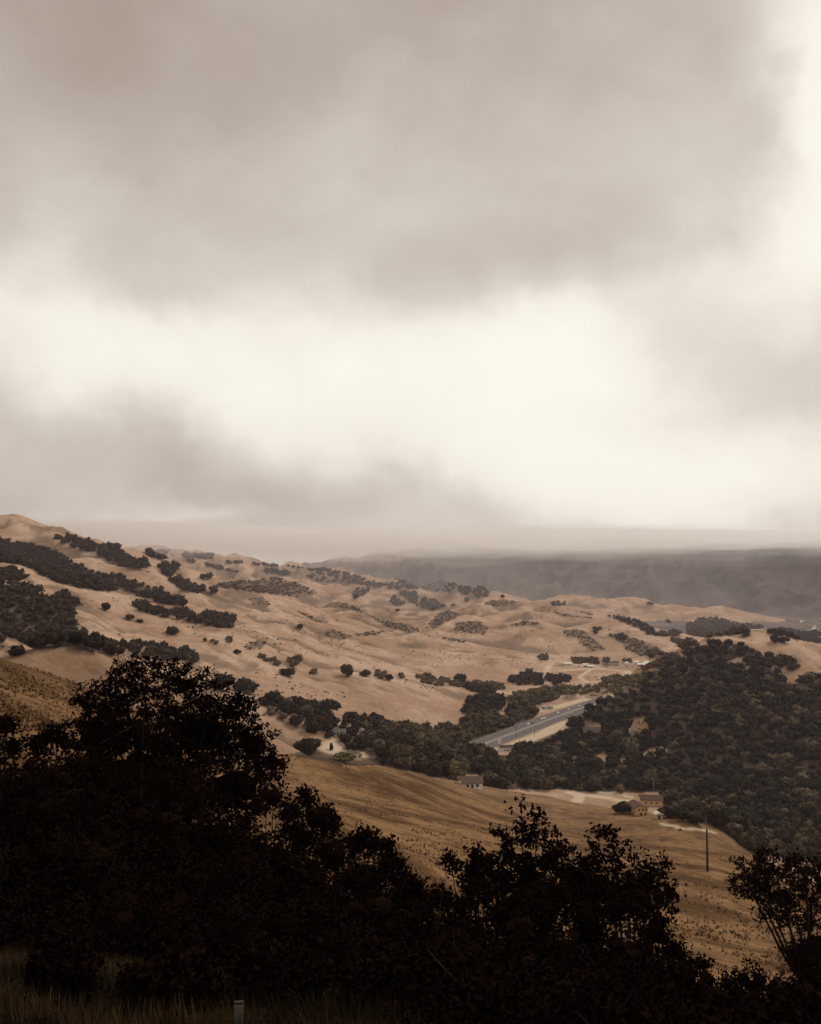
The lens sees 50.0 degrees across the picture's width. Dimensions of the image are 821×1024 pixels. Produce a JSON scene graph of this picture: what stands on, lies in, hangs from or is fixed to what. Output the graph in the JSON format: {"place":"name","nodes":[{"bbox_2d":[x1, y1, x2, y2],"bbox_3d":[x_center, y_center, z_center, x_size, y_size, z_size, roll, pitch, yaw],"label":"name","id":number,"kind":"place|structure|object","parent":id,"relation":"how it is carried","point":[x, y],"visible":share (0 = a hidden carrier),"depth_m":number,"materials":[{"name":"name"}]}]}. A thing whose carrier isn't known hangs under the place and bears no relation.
{"place":"outdoors","nodes":[
{"label":"outdoors","id":0,"kind":"place"},
{"bbox_2d":[0,946,458,1023],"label":"dry grass","id":1,"kind":"structure","parent":0,"point":[7,964],"depth_m":6.42,"materials":[{"name":"brown plant"}]},
{"bbox_2d":[0,514,820,800],"bbox_3d":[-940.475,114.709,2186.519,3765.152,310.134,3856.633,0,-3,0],"label":"hills","id":2,"kind":"structure","parent":0,"point":[497,644],"depth_m":1186.67,"materials":[{"name":"beige plant"}]},
{"bbox_2d":[4,625,23,638],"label":"oak tree","id":3,"kind":"object","parent":2,"relation":"on","point":[14,630],"visible":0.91,"depth_m":574.94,"materials":[{"name":"green plant"}]},
{"bbox_2d":[24,633,49,648],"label":"oak tree","id":4,"kind":"object","parent":2,"relation":"on","point":[38,640],"visible":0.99,"depth_m":348.61,"materials":[{"name":"green plant"}]},
{"bbox_2d":[0,536,117,590],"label":"oak wood","id":5,"kind":"object","parent":2,"relation":"on","point":[42,561],"visible":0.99,"depth_m":1253.85,"materials":[{"name":"green plant"}]},
{"bbox_2d":[48,632,69,646],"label":"oak tree","id":6,"kind":"object","parent":2,"relation":"on","point":[57,638],"visible":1,"depth_m":351.19,"materials":[{"name":"green plant"}]},
{"bbox_2d":[0,576,119,650],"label":"oak wood","id":7,"kind":"object","parent":2,"relation":"on","point":[36,605],"visible":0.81,"depth_m":671.72,"materials":[{"name":"green plant"}]},
{"bbox_2d":[67,631,86,644],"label":"oak tree","id":8,"kind":"object","parent":2,"relation":"on","point":[75,637],"visible":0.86,"depth_m":358.51,"materials":[{"name":"green plant"}]},
{"bbox_2d":[80,633,106,651],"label":"oak tree","id":9,"kind":"object","parent":2,"relation":"on","point":[97,641],"visible":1,"depth_m":355.84,"materials":[{"name":"green plant"}]},
{"bbox_2d":[0,565,188,605],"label":"oak wood","id":10,"kind":"object","parent":2,"relation":"on","point":[13,572],"visible":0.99,"depth_m":934.13,"materials":[{"name":"green plant"}]},
{"bbox_2d":[90,631,199,663],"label":"oak wood","id":11,"kind":"object","parent":2,"relation":"on","point":[163,648],"visible":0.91,"depth_m":690.12,"materials":[{"name":"green plant"}]},
{"bbox_2d":[53,532,290,592],"bbox_3d":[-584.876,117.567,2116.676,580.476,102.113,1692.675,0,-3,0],"label":"oak wood","id":12,"kind":"object","parent":2,"relation":"on","point":[108,550],"visible":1,"depth_m":1382.24,"materials":[{"name":"green plant"}]},
{"bbox_2d":[131,598,236,627],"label":"oak wood","id":13,"kind":"object","parent":2,"relation":"on","point":[215,618],"visible":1,"depth_m":863.63,"materials":[{"name":"green plant"}]},
{"bbox_2d":[211,672,236,689],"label":"oak tree","id":14,"kind":"object","parent":2,"relation":"on","point":[223,678],"visible":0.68,"depth_m":548.10,"materials":[{"name":"green plant"}]},
{"bbox_2d":[233,676,259,693],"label":"oak tree","id":15,"kind":"object","parent":2,"relation":"on","point":[244,684],"visible":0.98,"depth_m":677.65,"materials":[{"name":"green plant"}]},
{"bbox_2d":[216,577,312,595],"bbox_3d":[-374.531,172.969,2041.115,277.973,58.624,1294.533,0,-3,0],"label":"scrub","id":16,"kind":"object","parent":2,"relation":"on","point":[235,584],"visible":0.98,"depth_m":2162.14,"materials":[{"name":"green plant"}]},
{"bbox_2d":[264,690,281,702],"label":"oak tree","id":17,"kind":"object","parent":2,"relation":"on","point":[275,697],"visible":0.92,"depth_m":543.52,"materials":[{"name":"green plant"}]},
{"bbox_2d":[301,737,317,755],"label":"oak tree","id":18,"kind":"object","parent":2,"relation":"on","point":[309,745],"visible":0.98,"depth_m":479.93,"materials":[{"name":"green plant"}]},
{"bbox_2d":[306,719,322,733],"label":"oak tree","id":19,"kind":"object","parent":2,"relation":"on","point":[313,725],"visible":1,"depth_m":515.63,"materials":[{"name":"green plant"}]},
{"bbox_2d":[316,698,341,710],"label":"oak tree","id":20,"kind":"object","parent":2,"relation":"on","point":[331,704],"visible":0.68,"depth_m":674.79,"materials":[{"name":"green plant"}]},
{"bbox_2d":[264,698,409,737],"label":"oak wood","id":21,"kind":"object","parent":2,"relation":"on","point":[356,723],"visible":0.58,"depth_m":581.89,"materials":[{"name":"green plant"}]},
{"bbox_2d":[266,695,408,725],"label":"brown wood","id":22,"kind":"object","parent":2,"relation":"on","point":[271,711],"visible":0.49,"depth_m":524.33,"materials":[{"name":"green plant"}]},
{"bbox_2d":[0,561,705,697],"bbox_3d":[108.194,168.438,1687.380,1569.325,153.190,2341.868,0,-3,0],"label":"hill brush","id":23,"kind":"object","parent":2,"relation":"on","point":[344,642],"visible":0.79,"depth_m":957.88,"materials":[{"name":"green plant"}]},
{"bbox_2d":[352,734,369,747],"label":"oak tree","id":24,"kind":"object","parent":2,"relation":"on","point":[362,740],"visible":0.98,"depth_m":516.59,"materials":[{"name":"green plant"}]},
{"bbox_2d":[287,564,456,592],"bbox_3d":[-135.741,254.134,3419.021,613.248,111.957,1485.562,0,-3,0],"label":"oak wood","id":25,"kind":"object","parent":2,"relation":"on","point":[390,584],"visible":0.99,"depth_m":2866.07,"materials":[{"name":"green plant"}]},
{"bbox_2d":[202,635,548,683],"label":"brown wood","id":26,"kind":"object","parent":2,"relation":"on","point":[429,677],"visible":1,"depth_m":854.71,"materials":[{"name":"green plant"}]},
{"bbox_2d":[381,721,410,735],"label":"brown tree","id":27,"kind":"object","parent":2,"relation":"on","point":[395,725],"visible":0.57,"depth_m":600.07,"materials":[{"name":"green plant"}]},
{"bbox_2d":[387,743,416,767],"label":"brown tree","id":28,"kind":"object","parent":2,"relation":"on","point":[402,755],"visible":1,"depth_m":495.06,"materials":[{"name":"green plant"}]},
{"bbox_2d":[352,585,488,609],"bbox_3d":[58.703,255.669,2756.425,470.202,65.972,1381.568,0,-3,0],"label":"oak wood","id":29,"kind":"object","parent":2,"relation":"on","point":[430,605],"visible":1,"depth_m":2550.92,"materials":[{"name":"green plant"}]},
{"bbox_2d":[426,760,442,775],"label":"oak tree","id":30,"kind":"object","parent":2,"relation":"on","point":[435,768],"visible":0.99,"depth_m":495.86,"materials":[{"name":"green plant"}]},
{"bbox_2d":[244,597,657,655],"bbox_3d":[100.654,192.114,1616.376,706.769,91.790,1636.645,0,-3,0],"label":"scrub","id":31,"kind":"object","parent":2,"relation":"on","point":[462,627],"visible":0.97,"depth_m":1559.83,"materials":[{"name":"green plant"}]},
{"bbox_2d":[446,759,466,778],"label":"willow tree","id":32,"kind":"object","parent":2,"relation":"on","point":[455,769],"visible":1,"depth_m":502.05,"materials":[{"name":"green plant"}]},
{"bbox_2d":[369,729,565,788],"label":"oak wood","id":33,"kind":"object","parent":2,"relation":"on","point":[525,744],"visible":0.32,"depth_m":656.47,"materials":[{"name":"green plant"}]},
{"bbox_2d":[460,692,508,733],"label":"oak wood","id":34,"kind":"object","parent":2,"relation":"on","point":[498,700],"visible":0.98,"depth_m":861.63,"materials":[{"name":"green plant"}]},
{"bbox_2d":[407,686,562,741],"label":"willow thicket","id":35,"kind":"object","parent":2,"relation":"on","point":[494,713],"visible":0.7,"depth_m":837.42,"materials":[{"name":"green plant"}]},
{"bbox_2d":[416,690,559,739],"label":"brown wood","id":36,"kind":"object","parent":2,"relation":"on","point":[448,725],"visible":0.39,"depth_m":791.77,"materials":[{"name":"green plant"}]},
{"bbox_2d":[463,668,571,694],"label":"oak wood","id":37,"kind":"object","parent":2,"relation":"on","point":[529,676],"visible":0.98,"depth_m":1102.47,"materials":[{"name":"green plant"}]},
{"bbox_2d":[519,774,535,788],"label":"oak tree","id":38,"kind":"object","parent":2,"relation":"on","point":[528,781],"visible":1,"depth_m":571.55,"materials":[{"name":"green plant"}]},
{"bbox_2d":[434,670,661,697],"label":"willow thicket","id":39,"kind":"object","parent":2,"relation":"on","point":[619,680],"visible":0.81,"depth_m":1002.39,"materials":[{"name":"green plant"}]},
{"bbox_2d":[550,600,670,640],"bbox_3d":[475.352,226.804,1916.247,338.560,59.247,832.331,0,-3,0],"label":"oak wood","id":40,"kind":"object","parent":2,"relation":"on","point":[647,628],"visible":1,"depth_m":1621.62,"materials":[{"name":"green plant"}]},
{"bbox_2d":[618,737,639,753],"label":"willow tree","id":41,"kind":"object","parent":2,"relation":"on","point":[629,745],"visible":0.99,"depth_m":685.54,"materials":[{"name":"green plant"}]},
{"bbox_2d":[543,638,820,855],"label":"oak wood","id":42,"kind":"object","parent":2,"relation":"on","point":[775,743],"visible":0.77,"depth_m":707.35,"materials":[{"name":"green plant"}]},
{"bbox_2d":[554,646,820,832],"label":"brown wood","id":43,"kind":"object","parent":2,"relation":"on","point":[787,757],"visible":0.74,"depth_m":686.76,"materials":[{"name":"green plant"}]},
{"bbox_2d":[659,616,763,649],"bbox_3d":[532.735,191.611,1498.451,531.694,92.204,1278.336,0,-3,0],"label":"brown wood","id":44,"kind":"object","parent":2,"relation":"on","point":[715,626],"visible":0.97,"depth_m":1808.89,"materials":[{"name":"green plant"}]},
{"bbox_2d":[0,658,820,1023],"bbox_3d":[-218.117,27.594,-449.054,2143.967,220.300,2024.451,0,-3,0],"label":"hillside","id":45,"kind":"structure","parent":0,"point":[434,806],"depth_m":223.79,"materials":[{"name":"brown plant"}]},
{"bbox_2d":[0,712,40,787],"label":"bush","id":46,"kind":"object","parent":45,"relation":"on","point":[11,748],"visible":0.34,"depth_m":29.28,"materials":[{"name":"black plant"}]},
{"bbox_2d":[3,720,96,819],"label":"bush","id":47,"kind":"object","parent":45,"relation":"on","point":[42,739],"visible":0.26,"depth_m":26.60,"materials":[{"name":"black plant"}]},
{"bbox_2d":[10,926,112,1006],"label":"bush","id":48,"kind":"object","parent":45,"relation":"on","point":[63,963],"visible":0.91,"depth_m":6.92,"materials":[{"name":"black plant"}]},
{"bbox_2d":[0,739,165,868],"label":"bush","id":49,"kind":"object","parent":45,"relation":"on","point":[103,783],"visible":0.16,"depth_m":24.67,"materials":[{"name":"black plant"}]},
{"bbox_2d":[30,798,294,957],"bbox_3d":[-5.540,8.619,19.445,6.290,3.969,4.720,0,-3,0],"label":"bush","id":50,"kind":"object","parent":45,"relation":"on","point":[138,846],"visible":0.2,"depth_m":19.73,"materials":[{"name":"green plant"}]},
{"bbox_2d":[37,649,291,832],"bbox_3d":[-8.853,10.239,31.643,8.995,10.554,9.679,0,-3,0],"label":"oak tree","id":51,"kind":"object","parent":45,"relation":"on","point":[192,734],"visible":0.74,"depth_m":31.86,"materials":[{"name":"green plant"}]},
{"bbox_2d":[103,928,229,1015],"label":"bush","id":52,"kind":"object","parent":45,"relation":"on","point":[165,972],"visible":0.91,"depth_m":6.68,"materials":[{"name":"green plant"}]},
{"bbox_2d":[73,697,268,886],"bbox_3d":[-7.944,9.506,26.977,7.914,8.713,5.738,0,-3,0],"label":"bush","id":53,"kind":"object","parent":45,"relation":"on","point":[165,789],"visible":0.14,"depth_m":27.86,"materials":[{"name":"black plant"}]},
{"bbox_2d":[234,1000,243,1023],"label":"marker post","id":54,"kind":"object","parent":45,"relation":"on","point":[238,1006],"visible":0.94,"depth_m":6.02,"materials":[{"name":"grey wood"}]},
{"bbox_2d":[187,821,349,960],"bbox_3d":[-2.858,8.213,17.568,3.819,3.792,3.000,0,-3,0],"label":"bush","id":55,"kind":"object","parent":45,"relation":"on","point":[303,878],"visible":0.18,"depth_m":17.27,"materials":[{"name":"black plant"}]},
{"bbox_2d":[230,780,315,884],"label":"bush","id":56,"kind":"object","parent":45,"relation":"on","point":[272,797],"visible":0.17,"depth_m":24.78,"materials":[{"name":"black plant"}]},
{"bbox_2d":[271,783,332,882],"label":"bush","id":57,"kind":"object","parent":45,"relation":"on","point":[305,797],"visible":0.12,"depth_m":26.69,"materials":[{"name":"black plant"}]},
{"bbox_2d":[288,802,352,894],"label":"bush","id":58,"kind":"object","parent":45,"relation":"on","point":[322,813],"visible":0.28,"depth_m":23.56,"materials":[{"name":"black plant"}]},
{"bbox_2d":[272,826,404,935],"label":"bush","id":59,"kind":"object","parent":45,"relation":"on","point":[335,861],"visible":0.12,"depth_m":19.56,"materials":[{"name":"black plant"}]},
{"bbox_2d":[329,751,354,762],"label":"willow tree","id":60,"kind":"object","parent":45,"relation":"on","point":[342,757],"visible":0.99,"depth_m":340.62,"materials":[{"name":"green plant"}]},
{"bbox_2d":[329,819,399,896],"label":"bush","id":61,"kind":"object","parent":45,"relation":"on","point":[358,838],"visible":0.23,"depth_m":22.29,"materials":[{"name":"black plant"}]},
{"bbox_2d":[367,847,418,908],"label":"bush","id":62,"kind":"object","parent":45,"relation":"on","point":[389,858],"visible":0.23,"depth_m":21.56,"materials":[{"name":"black plant"}]},
{"bbox_2d":[304,870,488,957],"bbox_3d":[-0.535,6.844,13.810,3.610,2.089,2.593,0,-3,0],"label":"bush","id":63,"kind":"object","parent":45,"relation":"on","point":[386,913],"visible":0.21,"depth_m":13.78,"materials":[{"name":"green plant"}]},
{"bbox_2d":[0,663,819,977],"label":"grass tussocks","id":64,"kind":"object","parent":45,"relation":"on","point":[40,717],"depth_m":110.71,"materials":[{"name":"brown plant"}]},
{"bbox_2d":[382,870,444,947],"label":"bush","id":65,"kind":"object","parent":45,"relation":"on","point":[416,883],"visible":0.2,"depth_m":19.45,"materials":[{"name":"black plant"}]},
{"bbox_2d":[416,876,487,944],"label":"bush","id":66,"kind":"object","parent":45,"relation":"on","point":[447,897],"visible":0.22,"depth_m":17.34,"materials":[{"name":"black plant"}]},
{"bbox_2d":[440,841,491,926],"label":"shrub","id":67,"kind":"object","parent":45,"relation":"on","point":[470,868],"visible":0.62,"depth_m":20.54,"materials":[{"name":"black plant"}]},
{"bbox_2d":[458,776,483,789],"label":"valley house","id":68,"kind":"structure","parent":45,"relation":"on","point":[475,782],"depth_m":422.01,"materials":[{"name":"white paint"}]},
{"bbox_2d":[444,869,512,962],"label":"bush","id":69,"kind":"object","parent":45,"relation":"on","point":[479,886],"visible":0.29,"depth_m":17.54,"materials":[{"name":"black plant"}]},
{"bbox_2d":[422,896,624,993],"bbox_3d":[1.399,7.102,13.240,3.893,1.921,2.740,1,-3,-24],"label":"bush","id":70,"kind":"object","parent":45,"relation":"on","point":[520,933],"visible":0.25,"depth_m":13.62,"materials":[{"name":"black plant"}]},
{"bbox_2d":[474,791,591,933],"bbox_3d":[2.696,9.053,19.340,2.607,5.691,2.532,0,-3,0],"label":"shrub","id":71,"kind":"object","parent":45,"relation":"on","point":[525,871],"visible":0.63,"depth_m":19.37,"materials":[{"name":"green plant"}]},
{"bbox_2d":[477,860,616,968],"bbox_3d":[2.727,8.978,17.555,3.072,3.495,2.287,0,-3,0],"label":"bush","id":72,"kind":"object","parent":45,"relation":"on","point":[564,895],"visible":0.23,"depth_m":17.23,"materials":[{"name":"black plant"}]},
{"bbox_2d":[520,957,699,1014],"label":"bush","id":73,"kind":"object","parent":45,"relation":"on","point":[596,974],"visible":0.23,"depth_m":9.56,"materials":[{"name":"black plant"}]},
{"bbox_2d":[611,800,630,812],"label":"oak tree","id":74,"kind":"object","parent":45,"relation":"on","point":[622,806],"visible":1,"depth_m":393.06,"materials":[{"name":"green plant"}]},
{"bbox_2d":[561,820,686,946],"bbox_3d":[4.467,9.582,19.424,3.286,5.296,2.710,-2,-4,39],"label":"shrub","id":75,"kind":"object","parent":45,"relation":"on","point":[600,884],"visible":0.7,"depth_m":19.26,"materials":[{"name":"green plant"}]},
{"bbox_2d":[572,872,676,982],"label":"bush","id":76,"kind":"object","parent":45,"relation":"on","point":[613,907],"visible":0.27,"depth_m":16.90,"materials":[{"name":"black plant"}]},
{"bbox_2d":[541,925,715,1011],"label":"bush","id":77,"kind":"object","parent":45,"relation":"on","point":[628,957],"visible":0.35,"depth_m":12.53,"materials":[{"name":"black plant"}]},
{"bbox_2d":[626,799,648,814],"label":"yellow house","id":78,"kind":"structure","parent":45,"relation":"on","point":[638,807],"depth_m":389.95,"materials":[{"name":"paint"}]},
{"bbox_2d":[633,917,699,999],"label":"bush","id":79,"kind":"object","parent":45,"relation":"on","point":[664,938],"visible":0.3,"depth_m":14.68,"materials":[{"name":"black plant"}]},
{"bbox_2d":[657,805,676,818],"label":"oak tree","id":80,"kind":"object","parent":45,"relation":"on","point":[666,810],"visible":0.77,"depth_m":382.80,"materials":[{"name":"green plant"}]},
{"bbox_2d":[671,807,691,820],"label":"oak tree","id":81,"kind":"object","parent":45,"relation":"on","point":[678,813],"visible":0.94,"depth_m":374.05,"materials":[{"name":"green plant"}]},
{"bbox_2d":[686,812,707,824],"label":"oak tree","id":82,"kind":"object","parent":45,"relation":"on","point":[696,817],"visible":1,"depth_m":369.61,"materials":[{"name":"green plant"}]},
{"bbox_2d":[658,947,753,1009],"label":"bush","id":83,"kind":"object","parent":45,"relation":"on","point":[705,976],"visible":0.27,"depth_m":12.81,"materials":[{"name":"black plant"}]},
{"bbox_2d":[701,805,728,827],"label":"oak tree","id":84,"kind":"object","parent":45,"relation":"on","point":[717,816],"visible":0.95,"depth_m":377.28,"materials":[{"name":"green plant"}]},
{"bbox_2d":[724,822,745,837],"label":"brown tree","id":85,"kind":"object","parent":45,"relation":"on","point":[732,828],"visible":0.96,"depth_m":368.79,"materials":[{"name":"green plant"}]},
{"bbox_2d":[656,982,814,1023],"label":"bush","id":86,"kind":"object","parent":45,"relation":"on","point":[686,1014],"visible":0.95,"depth_m":6.33,"materials":[{"name":"black plant"}]},
{"bbox_2d":[727,813,753,825],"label":"oak tree","id":87,"kind":"object","parent":45,"relation":"on","point":[743,819],"visible":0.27,"depth_m":375.32,"materials":[{"name":"green plant"}]},
{"bbox_2d":[735,831,765,850],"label":"oak tree","id":88,"kind":"object","parent":45,"relation":"on","point":[747,841],"visible":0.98,"depth_m":360.09,"materials":[{"name":"green plant"}]},
{"bbox_2d":[687,972,819,1017],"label":"bush","id":89,"kind":"object","parent":45,"relation":"on","point":[723,994],"visible":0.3,"depth_m":9.06,"materials":[{"name":"black plant"}]},
{"bbox_2d":[716,957,791,1020],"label":"bush","id":90,"kind":"object","parent":45,"relation":"on","point":[742,979],"visible":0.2,"depth_m":11.86,"materials":[{"name":"black plant"}]},
{"bbox_2d":[743,823,769,848],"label":"oak tree","id":91,"kind":"object","parent":45,"relation":"on","point":[756,829],"visible":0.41,"depth_m":368.00,"materials":[{"name":"green plant"}]},
{"bbox_2d":[725,845,820,979],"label":"tree","id":92,"kind":"object","parent":45,"relation":"on","point":[810,946],"visible":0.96,"depth_m":60.49,"materials":[{"name":"green plant"}]},
{"bbox_2d":[731,970,820,1023],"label":"bush","id":93,"kind":"object","parent":45,"relation":"on","point":[804,1003],"visible":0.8,"depth_m":6.74,"materials":[{"name":"black plant"}]},
{"bbox_2d":[766,954,820,1023],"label":"bush","id":94,"kind":"object","parent":45,"relation":"on","point":[809,975],"visible":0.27,"depth_m":12.54,"materials":[{"name":"black plant"}]},
{"bbox_2d":[0,0,820,565],"label":"sky","id":95,"kind":"structure","parent":0,"point":[281,281],"materials":[{"name":"white"}]},
{"bbox_2d":[469,698,596,746],"bbox_3d":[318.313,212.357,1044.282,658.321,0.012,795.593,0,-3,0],"label":"highway","id":96,"kind":"structure","parent":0,"point":[514,734],"depth_m":826.22,"materials":[{"name":"grey asphalt"}]},
{"bbox_2d":[301,534,820,617],"bbox_3d":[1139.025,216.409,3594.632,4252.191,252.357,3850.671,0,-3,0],"label":"mountain","id":97,"kind":"structure","parent":0,"point":[780,575],"depth_m":3180.61,"materials":[{"name":"grey"}]},
{"bbox_2d":[444,600,820,882],"bbox_3d":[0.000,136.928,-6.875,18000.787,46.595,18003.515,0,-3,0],"label":"valley floor","id":98,"kind":"structure","parent":0,"point":[607,797],"depth_m":1109.37,"materials":[{"name":"beige plant"}]},
{"bbox_2d":[571,648,679,669],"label":"brown wood","id":99,"kind":"object","parent":98,"relation":"on","point":[659,663],"visible":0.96,"depth_m":925.42,"materials":[{"name":"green plant"}]},
{"bbox_2d":[630,778,648,790],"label":"oak tree","id":100,"kind":"object","parent":98,"relation":"on","point":[639,784],"visible":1,"depth_m":600.09,"materials":[{"name":"green plant"}]},
{"bbox_2d":[638,794,663,805],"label":"yellow house","id":101,"kind":"structure","parent":98,"relation":"on","point":[651,800],"depth_m":564.99,"materials":[{"name":"paint"}]},
{"bbox_2d":[767,839,787,854],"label":"brown tree","id":102,"kind":"object","parent":98,"relation":"on","point":[771,844],"visible":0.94,"depth_m":469.64,"materials":[{"name":"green plant"}]},
{"bbox_2d":[741,627,820,669],"bbox_3d":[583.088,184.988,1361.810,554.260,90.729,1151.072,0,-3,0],"label":"oak wood","id":103,"kind":"object","parent":98,"relation":"on","point":[779,660],"visible":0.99,"depth_m":879.99,"materials":[{"name":"green plant"}]},
{"bbox_2d":[786,842,807,856],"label":"oak tree","id":104,"kind":"object","parent":98,"relation":"on","point":[802,850],"visible":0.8,"depth_m":464.75,"materials":[{"name":"green plant"}]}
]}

